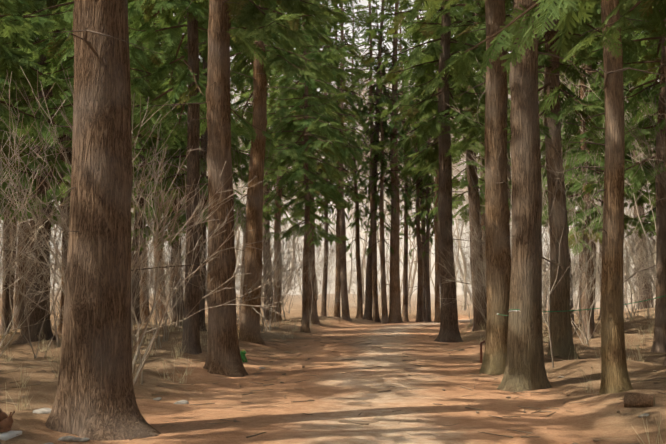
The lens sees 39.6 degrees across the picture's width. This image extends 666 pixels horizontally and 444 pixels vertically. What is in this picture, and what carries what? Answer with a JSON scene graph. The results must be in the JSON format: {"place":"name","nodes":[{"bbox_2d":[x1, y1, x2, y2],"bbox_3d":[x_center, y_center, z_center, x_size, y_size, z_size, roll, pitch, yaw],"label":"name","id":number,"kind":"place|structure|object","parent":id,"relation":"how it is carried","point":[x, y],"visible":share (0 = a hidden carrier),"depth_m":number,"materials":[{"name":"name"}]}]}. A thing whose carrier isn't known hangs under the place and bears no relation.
{"place":"outdoors","nodes":[
{"label":"outdoors","id":0,"kind":"place"},
{"bbox_2d":[0,0,665,443],"bbox_3d":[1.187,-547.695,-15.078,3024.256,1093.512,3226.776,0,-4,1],"label":"terrain","id":1,"kind":"structure","parent":0,"point":[334,388],"depth_m":17.60,"materials":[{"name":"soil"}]},
{"bbox_2d":[0,409,21,440],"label":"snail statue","id":2,"kind":"object","parent":1,"relation":"on","point":[6,423],"visible":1,"depth_m":11.39,"materials":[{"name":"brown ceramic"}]},
{"bbox_2d":[2,9,54,328],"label":"fir tree","id":3,"kind":"object","parent":1,"relation":"on","point":[22,307],"depth_m":40.37,"materials":[{"name":"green plant"}]},
{"bbox_2d":[0,180,56,328],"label":"fir tree","id":4,"kind":"object","parent":1,"relation":"on","point":[12,281],"visible":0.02,"depth_m":44.55,"materials":[{"name":"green plant"}]},
{"bbox_2d":[0,5,59,334],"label":"fir tree","id":5,"kind":"object","parent":1,"relation":"on","point":[5,299],"visible":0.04,"depth_m":34.74,"materials":[{"name":"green plant"}]},
{"bbox_2d":[0,9,62,220],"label":"fir tree","id":6,"kind":"object","parent":1,"relation":"on","point":[6,87],"visible":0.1,"depth_m":30.75,"materials":[{"name":"green plant"}]},
{"bbox_2d":[1,226,61,320],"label":"bare shrub","id":7,"kind":"object","parent":1,"relation":"on","point":[25,269],"visible":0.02,"depth_m":37.89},
{"bbox_2d":[0,200,66,356],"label":"bare shrub","id":8,"kind":"object","parent":1,"relation":"on","point":[17,297],"visible":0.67,"depth_m":25.57,"materials":[{"name":"plant"}]},
{"bbox_2d":[0,160,69,292],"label":"bare shrub","id":9,"kind":"object","parent":1,"relation":"on","point":[35,236],"visible":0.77,"depth_m":15.71,"materials":[{"name":"plant"}]},
{"bbox_2d":[0,192,69,357],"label":"bare shrub","id":10,"kind":"object","parent":1,"relation":"on","point":[39,285],"visible":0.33,"depth_m":25.84,"materials":[{"name":"wood"}]},
{"bbox_2d":[0,129,69,242],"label":"bare shrub","id":11,"kind":"object","parent":1,"relation":"on","point":[61,204],"visible":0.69,"depth_m":19.71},
{"bbox_2d":[0,0,73,195],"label":"fir tree","id":12,"kind":"object","parent":1,"relation":"on","point":[10,55],"visible":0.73,"depth_m":22.61,"materials":[{"name":"green plant"}]},
{"bbox_2d":[1,88,135,346],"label":"bare sapling","id":13,"kind":"object","parent":1,"relation":"on","point":[57,243],"visible":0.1,"depth_m":29.65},
{"bbox_2d":[0,0,149,344],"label":"fir tree","id":14,"kind":"object","parent":1,"relation":"on","point":[36,315],"visible":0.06,"depth_m":31.51,"materials":[{"name":"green plant"}]},
{"bbox_2d":[0,0,156,340],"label":"fir tree","id":15,"kind":"object","parent":1,"relation":"on","point":[49,3],"visible":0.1,"depth_m":31.55,"materials":[{"name":"green plant"}]},
{"bbox_2d":[2,8,157,333],"bbox_3d":[-10.486,-7.022,36.169,7.069,23.805,7.410,-2,-4,7],"label":"fir tree","id":16,"kind":"object","parent":1,"relation":"on","point":[59,329],"visible":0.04,"depth_m":35.02,"materials":[{"name":"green plant"}]},
{"bbox_2d":[0,207,176,311],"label":"bare shrub","id":17,"kind":"object","parent":1,"relation":"on","point":[144,289],"visible":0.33,"depth_m":24.80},
{"bbox_2d":[45,0,160,440],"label":"fir tree","id":18,"kind":"object","parent":1,"relation":"on","point":[95,398],"visible":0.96,"depth_m":12.39,"materials":[{"name":"brown plant"}]},
{"bbox_2d":[0,0,206,310],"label":"fir tree","id":19,"kind":"object","parent":1,"relation":"on","point":[62,43],"visible":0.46,"depth_m":28.56,"materials":[{"name":"green plant"}]},
{"bbox_2d":[0,69,218,384],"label":"bare shrub","id":20,"kind":"object","parent":1,"relation":"on","point":[52,241],"visible":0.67,"depth_m":17.17,"materials":[{"name":"plant"}]},
{"bbox_2d":[50,156,202,350],"bbox_3d":[-6.004,0.877,26.599,4.232,5.826,6.178,2,-5,-14],"label":"bare shrub","id":21,"kind":"object","parent":1,"relation":"on","point":[140,243],"visible":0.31,"depth_m":25.99,"materials":[{"name":"wood"}]},
{"bbox_2d":[0,144,263,322],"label":"bare shrub","id":22,"kind":"object","parent":1,"relation":"on","point":[133,187],"visible":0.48,"depth_m":15.73,"materials":[{"name":"plant"}]},
{"bbox_2d":[0,61,283,387],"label":"bare shrub","id":23,"kind":"object","parent":1,"relation":"on","point":[158,271],"visible":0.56,"depth_m":15.69,"materials":[{"name":"plant"}]},
{"bbox_2d":[135,51,168,319],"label":"fir tree","id":24,"kind":"object","parent":1,"relation":"on","point":[160,310],"visible":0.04,"depth_m":58.78,"materials":[{"name":"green plant"}]},
{"bbox_2d":[131,174,184,300],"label":"bare sapling","id":25,"kind":"object","parent":1,"relation":"on","point":[167,234],"visible":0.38,"depth_m":32.81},
{"bbox_2d":[131,1,187,322],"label":"fir tree","id":26,"kind":"object","parent":1,"relation":"on","point":[145,310],"visible":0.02,"depth_m":51.48,"materials":[{"name":"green plant"}]},
{"bbox_2d":[49,0,279,354],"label":"fir tree","id":27,"kind":"object","parent":1,"relation":"on","point":[192,77],"visible":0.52,"depth_m":24.22,"materials":[{"name":"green plant"}]},
{"bbox_2d":[129,8,202,324],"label":"fir tree","id":28,"kind":"object","parent":1,"relation":"on","point":[146,146],"visible":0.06,"depth_m":40.47,"materials":[{"name":"green plant"}]},
{"bbox_2d":[132,239,203,336],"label":"bare shrub","id":29,"kind":"object","parent":1,"relation":"on","point":[150,289],"visible":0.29,"depth_m":35.95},
{"bbox_2d":[131,212,206,348],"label":"bare shrub","id":30,"kind":"object","parent":1,"relation":"on","point":[154,280],"visible":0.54,"depth_m":26.29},
{"bbox_2d":[131,210,207,326],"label":"bare shrub","id":31,"kind":"object","parent":1,"relation":"on","point":[154,278],"visible":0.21,"depth_m":39.39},
{"bbox_2d":[132,236,207,341],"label":"bare shrub","id":32,"kind":"object","parent":1,"relation":"on","point":[166,288],"visible":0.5,"depth_m":32.60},
{"bbox_2d":[144,197,206,327],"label":"bare shrub","id":33,"kind":"object","parent":1,"relation":"on","point":[174,264],"visible":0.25,"depth_m":38.19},
{"bbox_2d":[132,11,250,327],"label":"fir tree","id":34,"kind":"object","parent":1,"relation":"on","point":[174,316],"visible":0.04,"depth_m":43.49,"materials":[{"name":"green plant"}]},
{"bbox_2d":[132,112,283,300],"bbox_3d":[-4.557,-0.114,33.179,5.849,8.661,3.514,-1,-5,13],"label":"bare sapling","id":35,"kind":"object","parent":1,"relation":"on","point":[180,170],"visible":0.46,"depth_m":33.45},
{"bbox_2d":[131,6,296,330],"bbox_3d":[-5.316,-5.136,37.765,7.507,20.055,6.604,0,-5,1],"label":"fir tree","id":36,"kind":"object","parent":1,"relation":"on","point":[242,169],"visible":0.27,"depth_m":36.74,"materials":[{"name":"green plant"}]},
{"bbox_2d":[173,232,270,309],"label":"bare shrub","id":37,"kind":"object","parent":1,"relation":"on","point":[235,273],"visible":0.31,"depth_m":29.88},
{"bbox_2d":[128,0,342,376],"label":"fir tree","id":38,"kind":"object","parent":1,"relation":"on","point":[223,354],"visible":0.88,"depth_m":21.37,"materials":[{"name":"green plant"}]},
{"bbox_2d":[161,207,309,318],"bbox_3d":[-3.771,1.841,33.848,6.346,4.952,4.348,-3,-3,41],"label":"bare shrub","id":39,"kind":"object","parent":1,"relation":"on","point":[244,239],"visible":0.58,"depth_m":33.03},
{"bbox_2d":[173,215,308,331],"bbox_3d":[-3.388,2.174,38.983,4.267,5.160,6.776,-2,-5,19],"label":"bare shrub","id":40,"kind":"object","parent":1,"relation":"on","point":[266,269],"visible":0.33,"depth_m":39.48,"materials":[{"name":"plant"}]},
{"bbox_2d":[233,55,280,319],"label":"fir tree","id":41,"kind":"object","parent":1,"relation":"on","point":[239,110],"visible":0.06,"depth_m":57.98,"materials":[{"name":"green plant"}]},
{"bbox_2d":[235,64,288,319],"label":"fir tree","id":42,"kind":"object","parent":1,"relation":"on","point":[266,190],"depth_m":56.01,"materials":[{"name":"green plant"}]},
{"bbox_2d":[235,215,311,329],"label":"bare shrub","id":43,"kind":"object","parent":1,"relation":"on","point":[270,284],"visible":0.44,"depth_m":40.85,"materials":[{"name":"plant"}]},
{"bbox_2d":[206,240,342,318],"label":"bare shrub","id":44,"kind":"object","parent":1,"relation":"on","point":[288,277],"visible":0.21,"depth_m":49.90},
{"bbox_2d":[179,0,385,344],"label":"fir tree","id":45,"kind":"object","parent":1,"relation":"on","point":[278,56],"visible":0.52,"depth_m":31.92,"materials":[{"name":"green plant"}]},
{"bbox_2d":[262,229,305,327],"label":"bare shrub","id":46,"kind":"object","parent":1,"relation":"on","point":[278,269],"visible":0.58,"depth_m":42.95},
{"bbox_2d":[231,2,355,322],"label":"fir tree","id":47,"kind":"object","parent":1,"relation":"on","point":[277,195],"visible":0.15,"depth_m":50.13,"materials":[{"name":"green plant"}]},
{"bbox_2d":[237,0,379,332],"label":"fir tree","id":48,"kind":"object","parent":1,"relation":"on","point":[304,151],"visible":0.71,"depth_m":44.99,"materials":[{"name":"green plant"}]},
{"bbox_2d":[239,0,386,325],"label":"fir tree","id":49,"kind":"object","parent":1,"relation":"on","point":[336,115],"visible":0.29,"depth_m":51.29,"materials":[{"name":"green plant"}]},
{"bbox_2d":[277,239,348,325],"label":"bare shrub","id":50,"kind":"object","parent":1,"relation":"on","point":[335,245],"visible":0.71,"depth_m":47.81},
{"bbox_2d":[300,243,348,315],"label":"bare shrub","id":51,"kind":"object","parent":1,"relation":"on","point":[328,269],"visible":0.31,"depth_m":64.31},
{"bbox_2d":[297,0,363,315],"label":"fir tree","id":52,"kind":"object","parent":1,"relation":"on","point":[324,286],"visible":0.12,"depth_m":58.24,"materials":[{"name":"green plant"}]},
{"bbox_2d":[33,328,648,443],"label":"stones","id":53,"kind":"object","parent":1,"relation":"on","point":[63,438],"visible":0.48,"depth_m":12.91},
{"bbox_2d":[320,0,365,316],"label":"fir tree","id":54,"kind":"object","parent":1,"relation":"on","point":[337,292],"visible":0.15,"depth_m":59.10,"materials":[{"name":"green plant"}]},
{"bbox_2d":[315,249,380,316],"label":"bare shrub","id":55,"kind":"object","parent":1,"relation":"on","point":[347,279],"visible":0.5,"depth_m":66.94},
{"bbox_2d":[321,0,380,320],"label":"fir tree","id":56,"kind":"object","parent":1,"relation":"on","point":[343,280],"visible":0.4,"depth_m":57.08,"materials":[{"name":"green plant"}]},
{"bbox_2d":[343,4,379,318],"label":"fir tree","id":57,"kind":"object","parent":1,"relation":"on","point":[359,313],"visible":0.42,"depth_m":60.60,"materials":[{"name":"green plant"}]},
{"bbox_2d":[333,244,415,313],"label":"bare shrub","id":58,"kind":"object","parent":1,"relation":"on","point":[365,271],"visible":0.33,"depth_m":69.99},
{"bbox_2d":[347,0,404,321],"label":"fir tree","id":59,"kind":"object","parent":1,"relation":"on","point":[376,316],"visible":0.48,"depth_m":59.87,"materials":[{"name":"green plant"}]},
{"bbox_2d":[344,0,407,319],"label":"fir tree","id":60,"kind":"object","parent":1,"relation":"on","point":[368,304],"visible":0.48,"depth_m":60.19,"materials":[{"name":"green plant"}]},
{"bbox_2d":[355,0,412,323],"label":"fir tree","id":61,"kind":"object","parent":1,"relation":"on","point":[381,200],"visible":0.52,"depth_m":59.58,"materials":[{"name":"green plant"}]},
{"bbox_2d":[366,0,424,322],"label":"fir tree","id":62,"kind":"object","parent":1,"relation":"on","point":[395,316],"visible":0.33,"depth_m":59.78,"materials":[{"name":"green plant"}]},
{"bbox_2d":[384,0,417,321],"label":"fir tree","id":63,"kind":"object","parent":1,"relation":"on","point":[405,318],"visible":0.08,"depth_m":62.85,"materials":[{"name":"green plant"}]},
{"bbox_2d":[355,81,467,303],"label":"bare tree","id":64,"kind":"object","parent":1,"relation":"on","point":[366,243],"visible":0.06,"depth_m":95.39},
{"bbox_2d":[345,164,479,313],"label":"bare tree","id":65,"kind":"object","parent":1,"relation":"on","point":[389,218],"visible":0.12,"depth_m":73.92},
{"bbox_2d":[363,91,466,276],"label":"bare tree","id":66,"kind":"object","parent":1,"relation":"on","point":[430,219],"visible":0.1,"depth_m":86.33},
{"bbox_2d":[398,9,434,321],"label":"fir tree","id":67,"kind":"object","parent":1,"relation":"on","point":[418,233],"visible":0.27,"depth_m":61.45,"materials":[{"name":"green plant"}]},
{"bbox_2d":[368,162,479,304],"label":"bare tree","id":68,"kind":"object","parent":1,"relation":"on","point":[414,245],"depth_m":91.53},
{"bbox_2d":[369,138,479,304],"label":"bare tree","id":69,"kind":"object","parent":1,"relation":"on","point":[462,275],"visible":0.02,"depth_m":97.23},
{"bbox_2d":[398,0,452,320],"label":"fir tree","id":70,"kind":"object","parent":1,"relation":"on","point":[423,240],"depth_m":63.70,"materials":[{"name":"green plant"}]},
{"bbox_2d":[348,72,509,309],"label":"bare tree","id":71,"kind":"object","parent":1,"relation":"on","point":[464,303],"visible":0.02,"depth_m":88.94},
{"bbox_2d":[407,38,452,321],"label":"fir tree","id":72,"kind":"object","parent":1,"relation":"on","point":[428,295],"visible":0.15,"depth_m":61.03,"materials":[{"name":"green plant"}]},
{"bbox_2d":[354,0,511,342],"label":"fir tree","id":73,"kind":"object","parent":1,"relation":"on","point":[442,53],"visible":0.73,"depth_m":36.25,"materials":[{"name":"green plant"}]},
{"bbox_2d":[403,41,462,322],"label":"fir tree","id":74,"kind":"object","parent":1,"relation":"on","point":[434,195],"visible":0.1,"depth_m":59.42,"materials":[{"name":"green plant"}]},
{"bbox_2d":[391,68,479,305],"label":"bare tree","id":75,"kind":"object","parent":1,"relation":"on","point":[410,293],"visible":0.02,"depth_m":92.82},
{"bbox_2d":[391,0,511,331],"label":"fir tree","id":76,"kind":"object","parent":1,"relation":"on","point":[473,193],"visible":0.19,"depth_m":42.21,"materials":[{"name":"green plant"}]},
{"bbox_2d":[437,222,485,323],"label":"bare shrub","id":77,"kind":"object","parent":1,"relation":"on","point":[464,269],"visible":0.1,"depth_m":50.59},
{"bbox_2d":[459,67,486,296],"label":"fir tree","id":78,"kind":"object","parent":1,"relation":"on","point":[482,215],"visible":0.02,"depth_m":55.59,"materials":[{"name":"brown plant"}]},
{"bbox_2d":[368,0,578,374],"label":"fir tree","id":79,"kind":"object","parent":1,"relation":"on","point":[498,259],"visible":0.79,"depth_m":21.61,"materials":[{"name":"brown plant"}]},
{"bbox_2d":[438,222,511,321],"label":"bare shrub","id":80,"kind":"object","parent":1,"relation":"on","point":[483,263],"visible":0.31,"depth_m":36.26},
{"bbox_2d":[416,91,544,211],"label":"bare sapling","id":81,"kind":"object","parent":1,"relation":"on","point":[477,157],"visible":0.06,"depth_m":39.94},
{"bbox_2d":[382,0,592,390],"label":"fir tree","id":82,"kind":"object","parent":1,"relation":"on","point":[525,370],"visible":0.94,"depth_m":18.02,"materials":[{"name":"brown plant"}]},
{"bbox_2d":[497,295,665,315],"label":"green rope on trees","id":83,"kind":"object","parent":82,"relation":"attached to","point":[575,310],"visible":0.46,"depth_m":18.50,"materials":[{"name":"green fabric"}]},
{"bbox_2d":[428,220,548,319],"bbox_3d":[5.509,2.046,33.048,2.986,4.730,4.793,-3,-6,36],"label":"bare shrub","id":84,"kind":"object","parent":1,"relation":"on","point":[471,242],"visible":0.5,"depth_m":32.99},
{"bbox_2d":[437,174,543,304],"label":"bare sapling","id":85,"kind":"object","parent":1,"relation":"on","point":[475,239],"visible":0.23,"depth_m":27.89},
{"bbox_2d":[450,17,542,228],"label":"fir tree","id":86,"kind":"object","parent":1,"relation":"on","point":[483,89],"visible":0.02,"depth_m":50.53,"materials":[{"name":"green plant"}]},
{"bbox_2d":[440,191,573,295],"bbox_3d":[6.226,1.555,31.884,5.236,5.236,3.456,-3,-5,34],"label":"bare shrub","id":87,"kind":"object","parent":1,"relation":"on","point":[456,258],"visible":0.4,"depth_m":32.12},
{"bbox_2d":[446,52,603,235],"bbox_3d":[7.071,-1.496,30.481,4.450,11.150,7.268,1,-5,-16],"label":"bare sapling","id":88,"kind":"object","parent":1,"relation":"on","point":[569,87],"visible":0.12,"depth_m":30.89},
{"bbox_2d":[476,235,599,330],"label":"bare shrub","id":89,"kind":"object","parent":1,"relation":"on","point":[549,287],"visible":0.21,"depth_m":33.67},
{"bbox_2d":[476,223,600,325],"bbox_3d":[7.234,2.061,32.146,3.604,4.473,5.260,7,-6,-40],"label":"bare shrub","id":90,"kind":"object","parent":1,"relation":"on","point":[571,277],"visible":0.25,"depth_m":30.85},
{"bbox_2d":[420,0,663,359],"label":"fir tree","id":91,"kind":"object","parent":1,"relation":"on","point":[550,105],"visible":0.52,"depth_m":23.42,"materials":[{"name":"green plant"}]},
{"bbox_2d":[419,0,665,114],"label":"fir tree","id":92,"kind":"object","parent":1,"relation":"on","point":[562,25],"visible":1,"depth_m":9.26,"materials":[{"name":"green plant"}]},
{"bbox_2d":[471,102,654,367],"bbox_3d":[5.388,0.203,21.294,4.139,6.342,2.600,-3,-6,38],"label":"bare sapling","id":93,"kind":"object","parent":1,"relation":"on","point":[562,172],"visible":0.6,"depth_m":21.28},
{"bbox_2d":[473,12,655,338],"bbox_3d":[9.397,-5.055,34.502,7.223,19.719,7.166,4,-6,-39],"label":"fir tree","id":94,"kind":"object","parent":1,"relation":"on","point":[582,154],"visible":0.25,"depth_m":33.27,"materials":[{"name":"green plant"}]},
{"bbox_2d":[506,13,637,326],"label":"fir tree","id":95,"kind":"object","parent":1,"relation":"on","point":[571,297],"visible":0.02,"depth_m":40.21,"materials":[{"name":"green plant"}]},
{"bbox_2d":[505,10,659,331],"bbox_3d":[10.197,-9.288,37.195,9.247,28.295,8.723,-1,-4,29],"label":"fir tree","id":96,"kind":"object","parent":1,"relation":"on","point":[581,201],"visible":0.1,"depth_m":36.37,"materials":[{"name":"green plant"}]},
{"bbox_2d":[511,235,658,334],"bbox_3d":[7.158,2.111,26.815,4.331,3.468,2.750,-1,-5,12],"label":"bare shrub","id":97,"kind":"object","parent":1,"relation":"on","point":[584,246],"visible":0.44,"depth_m":26.64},
{"bbox_2d":[542,33,640,322],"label":"fir tree","id":98,"kind":"object","parent":1,"relation":"on","point":[580,261],"depth_m":45.23,"materials":[{"name":"green plant"}]},
{"bbox_2d":[541,158,648,345],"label":"bare sapling","id":99,"kind":"object","parent":1,"relation":"on","point":[580,231],"visible":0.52,"depth_m":30.36,"materials":[{"name":"plant"}]},
{"bbox_2d":[542,216,654,344],"bbox_3d":[8.440,1.816,30.967,3.896,4.738,6.222,0,-4,-5],"label":"bare shrub","id":100,"kind":"object","parent":1,"relation":"on","point":[586,306],"visible":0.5,"depth_m":30.66,"materials":[{"name":"plant"}]},
{"bbox_2d":[539,58,657,268],"bbox_3d":[10.485,-1.222,31.643,6.859,10.686,4.236,0,-4,0],"label":"bare sapling","id":101,"kind":"object","parent":1,"relation":"on","point":[628,155],"visible":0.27,"depth_m":31.56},
{"bbox_2d":[538,1,665,352],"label":"fir tree","id":102,"kind":"object","parent":1,"relation":"on","point":[655,43],"visible":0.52,"depth_m":27.37,"materials":[{"name":"green plant"}]},
{"bbox_2d":[571,203,654,316],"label":"bare shrub","id":103,"kind":"object","parent":1,"relation":"on","point":[631,272],"visible":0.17,"depth_m":46.90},
{"bbox_2d":[576,253,653,320],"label":"bare shrub","id":104,"kind":"object","parent":1,"relation":"on","point":[632,287],"visible":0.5,"depth_m":41.50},
{"bbox_2d":[569,0,665,394],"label":"fir tree","id":105,"kind":"object","parent":1,"relation":"on","point":[614,375],"visible":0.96,"depth_m":15.85,"materials":[{"name":"brown plant"}]},
{"bbox_2d":[585,6,659,156],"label":"fir tree","id":106,"kind":"object","parent":1,"relation":"on","point":[633,35],"visible":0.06,"depth_m":33.84,"materials":[{"name":"green plant"}]},
{"bbox_2d":[581,0,665,365],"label":"fir tree","id":107,"kind":"object","parent":1,"relation":"on","point":[664,362],"visible":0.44,"depth_m":20.43,"materials":[{"name":"green plant"}]},
{"bbox_2d":[596,218,655,318],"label":"bare shrub","id":108,"kind":"object","parent":1,"relation":"on","point":[648,314],"visible":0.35,"depth_m":44.15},
{"bbox_2d":[601,192,655,293],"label":"bare shrub","id":109,"kind":"object","parent":1,"relation":"on","point":[654,277],"visible":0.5,"depth_m":38.15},
{"bbox_2d":[624,392,654,407],"bbox_3d":[4.593,2.684,13.869,0.426,0.258,0.257,-2,-5,26],"label":"cut log","id":110,"kind":"object","parent":1,"relation":"on","point":[633,399],"visible":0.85,"depth_m":13.80,"materials":[{"name":"brown wood"}]},
{"bbox_2d":[623,198,655,287],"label":"bare shrub","id":111,"kind":"object","parent":1,"relation":"on","point":[639,253],"visible":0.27,"depth_m":40.63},
{"bbox_2d":[625,80,654,308],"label":"fir tree","id":112,"kind":"object","parent":1,"relation":"on","point":[646,286],"visible":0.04,"depth_m":68.34,"materials":[{"name":"green plant"}]},
{"bbox_2d":[624,93,658,237],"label":"fir tree","id":113,"kind":"object","parent":1,"relation":"on","point":[650,213],"visible":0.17,"depth_m":35.33,"materials":[{"name":"green plant"}]},
{"bbox_2d":[624,83,665,186],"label":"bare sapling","id":114,"kind":"object","parent":1,"relation":"on","point":[646,142],"visible":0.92,"depth_m":23.37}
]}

